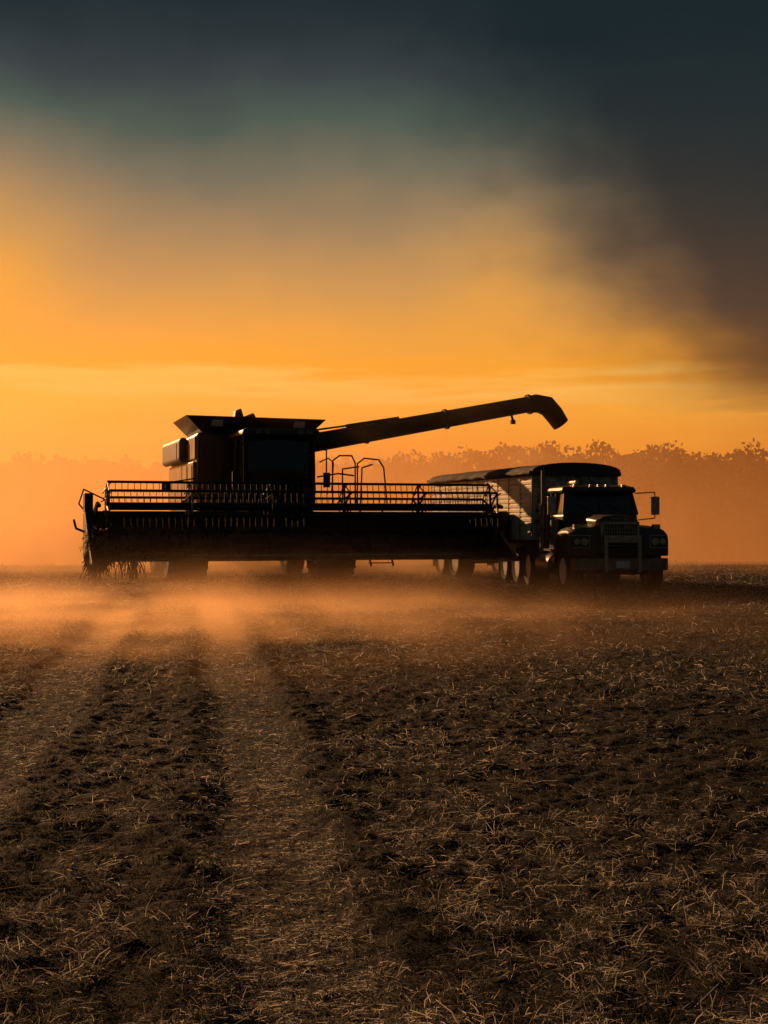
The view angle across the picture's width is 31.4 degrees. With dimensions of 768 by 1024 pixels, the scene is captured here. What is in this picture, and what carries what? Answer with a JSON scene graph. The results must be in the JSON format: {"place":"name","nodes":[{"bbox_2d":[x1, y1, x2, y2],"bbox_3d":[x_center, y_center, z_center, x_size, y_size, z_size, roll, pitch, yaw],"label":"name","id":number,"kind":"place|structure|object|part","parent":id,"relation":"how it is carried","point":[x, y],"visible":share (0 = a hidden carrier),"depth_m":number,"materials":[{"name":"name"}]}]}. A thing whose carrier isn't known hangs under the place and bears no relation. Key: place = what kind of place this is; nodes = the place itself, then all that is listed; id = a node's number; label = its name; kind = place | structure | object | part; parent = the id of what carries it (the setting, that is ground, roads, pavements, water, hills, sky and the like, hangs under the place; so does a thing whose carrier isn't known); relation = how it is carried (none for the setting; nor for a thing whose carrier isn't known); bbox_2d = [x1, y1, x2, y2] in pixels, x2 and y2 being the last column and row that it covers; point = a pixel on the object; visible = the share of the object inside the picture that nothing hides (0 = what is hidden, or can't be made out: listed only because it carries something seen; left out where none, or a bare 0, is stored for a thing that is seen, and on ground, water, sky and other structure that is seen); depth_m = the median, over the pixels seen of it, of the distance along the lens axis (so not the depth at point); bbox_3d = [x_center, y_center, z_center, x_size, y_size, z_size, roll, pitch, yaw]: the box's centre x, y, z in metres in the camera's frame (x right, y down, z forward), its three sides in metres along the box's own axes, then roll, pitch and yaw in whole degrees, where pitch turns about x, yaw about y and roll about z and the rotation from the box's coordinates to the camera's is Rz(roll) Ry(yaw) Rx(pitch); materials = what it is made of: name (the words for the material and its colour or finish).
{"place":"outdoors","nodes":[
{"label":"outdoors","id":0,"kind":"place"},
{"bbox_2d":[0,544,767,1023],"bbox_3d":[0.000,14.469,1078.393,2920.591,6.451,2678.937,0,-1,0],"label":"field ground","id":1,"kind":"structure","parent":0,"point":[296,786],"depth_m":8.65,"materials":[{"name":"soil"}]},
{"bbox_2d":[73,394,567,586],"bbox_3d":[-2.284,-0.857,37.918,12.874,5.753,14.480,0,-1,16],"label":"combine harvester","id":2,"kind":"object","parent":1,"relation":"on","point":[238,486],"visible":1,"depth_m":35.60,"materials":[{"name":"paint"}]},
{"bbox_2d":[0,560,767,1023],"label":"straw residue","id":3,"kind":"object","parent":1,"relation":"on","point":[510,1006],"visible":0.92,"depth_m":6.95},
{"bbox_2d":[0,438,767,565],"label":"treeline","id":4,"kind":"object","parent":1,"relation":"on","point":[710,505],"visible":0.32,"depth_m":225.93,"materials":[{"name":"orange plant"}]},
{"bbox_2d":[427,462,620,577],"bbox_3d":[3.757,0.349,39.174,2.626,3.208,8.156,0,-1,-17],"label":"grain trailer","id":5,"kind":"object","parent":1,"relation":"on","point":[519,490],"visible":0.5,"depth_m":36.06,"materials":[{"name":"white paint"}]},
{"bbox_2d":[498,470,667,591],"bbox_3d":[5.008,0.439,34.923,2.780,2.950,7.575,0,-1,-8],"label":"semi truck","id":6,"kind":"object","parent":1,"relation":"on","point":[599,535],"visible":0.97,"depth_m":32.24,"materials":[{"name":"metal"}]},
{"bbox_3d":[5.122,-0.227,33.613,1.999,0.603,1.453,0,-1,-8],"label":"window frame","id":7,"kind":"part","parent":6,"relation":"part of","materials":[{"name":"paint"}]},
{"bbox_3d":[5.124,-0.199,33.599,1.860,0.518,1.320,0,-1,-8],"label":"cab window glass","id":8,"kind":"part","parent":6,"relation":"part of","materials":[{"name":"black glass"}]},
{"bbox_2d":[0,0,767,513],"label":"sky","id":9,"kind":"structure","parent":0,"point":[337,212],"materials":[{"name":"orange"}]}
]}

